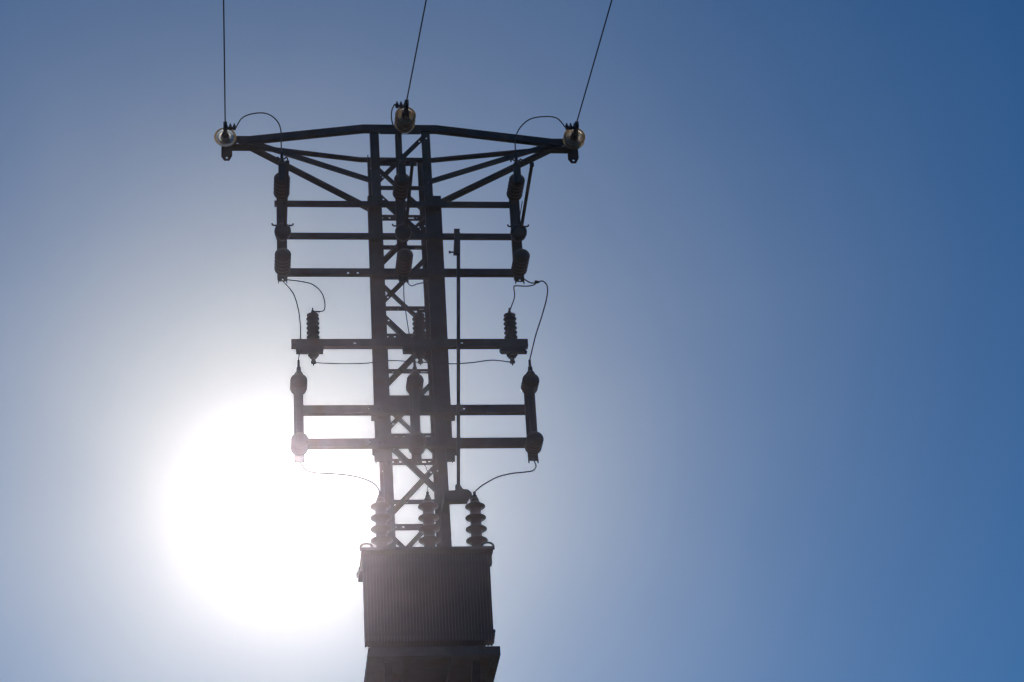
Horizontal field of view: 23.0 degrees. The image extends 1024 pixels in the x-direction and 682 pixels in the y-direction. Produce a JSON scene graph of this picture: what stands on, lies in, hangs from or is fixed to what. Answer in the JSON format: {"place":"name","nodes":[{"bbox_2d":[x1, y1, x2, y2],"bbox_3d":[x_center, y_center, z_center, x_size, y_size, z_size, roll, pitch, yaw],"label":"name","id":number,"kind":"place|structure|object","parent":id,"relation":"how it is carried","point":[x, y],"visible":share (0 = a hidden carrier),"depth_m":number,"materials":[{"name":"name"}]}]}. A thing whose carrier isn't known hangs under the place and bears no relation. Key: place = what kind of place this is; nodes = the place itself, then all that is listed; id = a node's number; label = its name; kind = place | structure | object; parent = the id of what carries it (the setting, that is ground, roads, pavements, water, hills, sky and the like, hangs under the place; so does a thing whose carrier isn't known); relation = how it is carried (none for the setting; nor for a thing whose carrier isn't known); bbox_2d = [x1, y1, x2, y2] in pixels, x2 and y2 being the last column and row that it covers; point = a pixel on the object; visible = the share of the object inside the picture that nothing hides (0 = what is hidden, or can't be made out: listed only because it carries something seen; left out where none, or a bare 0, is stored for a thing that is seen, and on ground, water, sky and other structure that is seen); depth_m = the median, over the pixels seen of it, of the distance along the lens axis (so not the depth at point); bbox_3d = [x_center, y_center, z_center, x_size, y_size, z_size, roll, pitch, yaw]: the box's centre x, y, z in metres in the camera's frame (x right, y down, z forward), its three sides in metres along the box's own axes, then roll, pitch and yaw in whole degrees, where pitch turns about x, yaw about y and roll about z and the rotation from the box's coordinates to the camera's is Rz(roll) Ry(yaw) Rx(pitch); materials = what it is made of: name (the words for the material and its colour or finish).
{"place":"outdoors","nodes":[
{"label":"outdoors","id":0,"kind":"place"},
{"bbox_2d":[0,0,1023,681],"label":"sky","id":1,"kind":"structure","parent":0,"point":[777,357],"materials":[{"name":"blue"}]},
{"label":"ground","id":2,"kind":"structure","parent":0,"visible":0},
{"bbox_2d":[221,124,578,681],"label":"lattice tower","id":3,"kind":"structure","parent":2,"relation":"on","point":[443,664],"depth_m":20.91,"materials":[{"name":"metal"}]},
{"bbox_2d":[214,122,235,146],"bbox_3d":[-2.469,-1.781,21.804,0.179,0.192,0.297,12,-32,-26],"label":"glass insulator","id":4,"kind":"object","parent":3,"relation":"attached to","point":[225,136],"visible":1,"depth_m":21.80,"materials":[{"name":"glass"}]},
{"bbox_2d":[223,0,225,121],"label":"line conductor","id":5,"kind":"object","parent":4,"relation":"attached to","point":[224,62],"visible":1,"depth_m":20.82,"materials":[{"name":"metal"}]},
{"bbox_2d":[271,152,293,283],"bbox_3d":[-1.869,-1.191,20.610,0.189,1.096,1.070,0,-28,-6],"label":"disconnector","id":6,"kind":"object","parent":3,"relation":"attached to","point":[282,261],"visible":1,"depth_m":20.85,"materials":[{"name":"metal"}]},
{"bbox_2d":[236,112,281,151],"bbox_3d":[-2.116,-1.720,21.448,0.117,0.660,0.662,20,-36,-37],"label":"jumper cable","id":7,"kind":"object","parent":6,"relation":"attached to","point":[267,114],"visible":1,"depth_m":21.57,"materials":[{"name":"metal"}]},
{"bbox_2d":[282,281,300,358],"bbox_3d":[-1.786,-0.161,20.555,0.066,0.830,0.195,23,-38,-40],"label":"jumper cable","id":8,"kind":"object","parent":6,"relation":"attached to","point":[299,317],"visible":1,"depth_m":20.55,"materials":[{"name":"metal"}]},
{"bbox_2d":[287,279,325,311],"bbox_3d":[-1.698,-0.382,20.776,0.327,0.267,0.052,8,-30,-21],"label":"jumper cable","id":9,"kind":"object","parent":6,"relation":"attached to","point":[316,287],"visible":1,"depth_m":20.81,"materials":[{"name":"metal"}]},
{"bbox_2d":[290,359,308,464],"bbox_3d":[-1.703,0.565,20.146,0.140,0.864,0.238,0,-28,-6],"label":"fuse holder","id":10,"kind":"object","parent":3,"relation":"attached to","point":[299,437],"visible":1,"depth_m":20.09,"materials":[{"name":"ceramic"}]},
{"bbox_2d":[296,307,323,365],"bbox_3d":[-1.660,-0.037,20.656,0.230,0.539,0.110,0,-28,-6],"label":"surge arrester","id":11,"kind":"object","parent":3,"relation":"attached to","point":[313,353],"visible":1,"depth_m":20.61,"materials":[{"name":"ceramic"}]},
{"bbox_2d":[316,360,417,363],"bbox_3d":[-1.184,0.173,20.595,0.874,0.039,0.010,0,-28,-6],"label":"earth wire","id":12,"kind":"object","parent":11,"relation":"attached to","point":[365,363],"visible":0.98,"depth_m":20.59,"materials":[{"name":"metal"}]},
{"bbox_2d":[392,153,413,283],"bbox_3d":[-0.875,-1.191,20.722,0.189,1.096,1.070,0,-28,-6],"label":"disconnector","id":13,"kind":"object","parent":3,"relation":"attached to","point":[402,185],"visible":1,"depth_m":20.98,"materials":[{"name":"metal"}]},
{"bbox_2d":[403,281,414,358],"bbox_3d":[-0.848,-0.170,20.643,0.028,0.829,0.161,12,-32,-27],"label":"jumper cable","id":14,"kind":"object","parent":13,"relation":"hanging from","point":[407,320],"visible":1,"depth_m":20.64,"materials":[{"name":"metal"}]},
{"bbox_2d":[406,281,432,310],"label":"jumper cable","id":15,"kind":"object","parent":13,"relation":"attached to","point":[431,291],"visible":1,"depth_m":20.92,"materials":[{"name":"metal"}]},
{"bbox_2d":[394,100,415,133],"bbox_3d":[-0.919,-1.925,21.691,0.182,0.180,0.441,0,-28,-6],"label":"glass insulator","id":16,"kind":"object","parent":3,"relation":"attached to","point":[405,117],"visible":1,"depth_m":21.66,"materials":[{"name":"glass"}]},
{"bbox_2d":[391,104,401,152],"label":"jumper cable","id":17,"kind":"object","parent":16,"relation":"attached to","point":[394,127],"visible":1,"depth_m":21.35,"materials":[{"name":"metal"}]},
{"bbox_2d":[406,0,426,100],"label":"line conductor","id":18,"kind":"object","parent":16,"relation":"attached to","point":[416,50],"visible":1,"depth_m":20.85,"materials":[{"name":"metal"}]},
{"bbox_2d":[402,308,429,365],"bbox_3d":[-0.793,-0.037,20.754,0.230,0.539,0.110,0,-28,-6],"label":"surge arrester","id":19,"kind":"object","parent":3,"relation":"attached to","point":[419,327],"visible":0.99,"depth_m":20.71,"materials":[{"name":"ceramic"}]},
{"bbox_2d":[423,360,509,363],"bbox_3d":[-0.373,0.172,20.686,0.759,0.043,0.010,0,-28,-6],"label":"earth wire","id":20,"kind":"object","parent":19,"relation":"attached to","point":[467,362],"visible":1,"depth_m":20.68,"materials":[{"name":"metal"}]},
{"bbox_2d":[406,359,426,463],"bbox_3d":[-0.773,0.564,20.250,0.140,0.864,0.238,0,-28,-6],"label":"fuse holder","id":21,"kind":"object","parent":3,"relation":"attached to","point":[417,437],"visible":1,"depth_m":20.19,"materials":[{"name":"ceramic"}]},
{"bbox_2d":[356,491,495,647],"bbox_3d":[-0.673,1.807,19.422,1.049,1.433,0.620,0,-28,-6],"label":"pole transformer","id":22,"kind":"object","parent":3,"relation":"on","point":[429,594],"visible":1,"depth_m":19.06,"materials":[{"name":"grey paint"}]},
{"bbox_2d":[299,460,379,490],"bbox_3d":[-1.359,1.070,19.878,0.665,0.386,0.036,-9,-29,9],"label":"jumper cable","id":23,"kind":"object","parent":22,"relation":"attached to","point":[339,474],"visible":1,"depth_m":19.89,"materials":[{"name":"metal"}]},
{"bbox_2d":[417,460,428,490],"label":"jumper cable","id":24,"kind":"object","parent":22,"relation":"attached to","point":[427,474],"visible":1,"depth_m":19.93,"materials":[{"name":"metal"}]},
{"bbox_2d":[475,459,536,491],"bbox_3d":[-0.053,1.065,20.008,0.572,0.393,0.055,11,-31,-25],"label":"jumper cable","id":25,"kind":"object","parent":22,"relation":"attached to","point":[508,474],"visible":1,"depth_m":20.02,"materials":[{"name":"metal"}]},
{"bbox_2d":[441,229,471,512],"bbox_3d":[-0.497,0.225,20.652,0.241,2.531,0.264,0,-28,-6],"label":"operating rod","id":26,"kind":"object","parent":3,"relation":"attached to","point":[459,494],"visible":0.94,"depth_m":20.33,"materials":[{"name":"metal"}]},
{"bbox_2d":[499,308,526,365],"bbox_3d":[0.003,-0.037,20.843,0.225,0.539,0.110,0,-28,-6],"label":"surge arrester","id":27,"kind":"object","parent":3,"relation":"attached to","point":[510,332],"visible":1,"depth_m":20.80,"materials":[{"name":"ceramic"}]},
{"bbox_2d":[510,284,534,309],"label":"jumper cable","id":28,"kind":"object","parent":27,"relation":"attached to","point":[514,292],"visible":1,"depth_m":21.00,"materials":[{"name":"metal"}]},
{"bbox_2d":[506,154,533,283],"bbox_3d":[0.087,-1.192,20.831,0.189,1.096,1.070,0,-28,-6],"label":"disconnector","id":29,"kind":"object","parent":3,"relation":"attached to","point":[520,255],"visible":1,"depth_m":21.10,"materials":[{"name":"metal"}]},
{"bbox_2d":[524,279,547,359],"bbox_3d":[0.212,-0.180,20.769,0.209,0.852,0.154,0,-28,-6],"label":"jumper cable","id":30,"kind":"object","parent":29,"relation":"attached to","point":[541,315],"visible":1,"depth_m":20.77,"materials":[{"name":"metal"}]},
{"bbox_2d":[514,116,564,153],"bbox_3d":[0.212,-1.727,21.688,0.108,0.651,0.712,-25,-35,34],"label":"jumper cable","id":31,"kind":"object","parent":29,"relation":"attached to","point":[530,119],"visible":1,"depth_m":21.77,"materials":[{"name":"metal"}]},
{"bbox_2d":[521,359,543,463],"bbox_3d":[0.159,0.564,20.355,0.140,0.864,0.238,0,-28,-6],"label":"fuse holder","id":32,"kind":"object","parent":3,"relation":"attached to","point":[534,437],"visible":1,"depth_m":20.31,"materials":[{"name":"ceramic"}]},
{"bbox_2d":[563,121,584,149],"bbox_3d":[0.536,-1.795,22.118,0.201,0.192,0.348,-11,-29,14],"label":"glass insulator","id":33,"kind":"object","parent":3,"relation":"attached to","point":[574,137],"visible":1,"depth_m":22.11,"materials":[{"name":"glass"}]},
{"bbox_2d":[576,0,611,121],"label":"line conductor","id":34,"kind":"object","parent":33,"relation":"attached to","point":[594,61],"visible":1,"depth_m":21.15,"materials":[{"name":"metal"}]}
]}

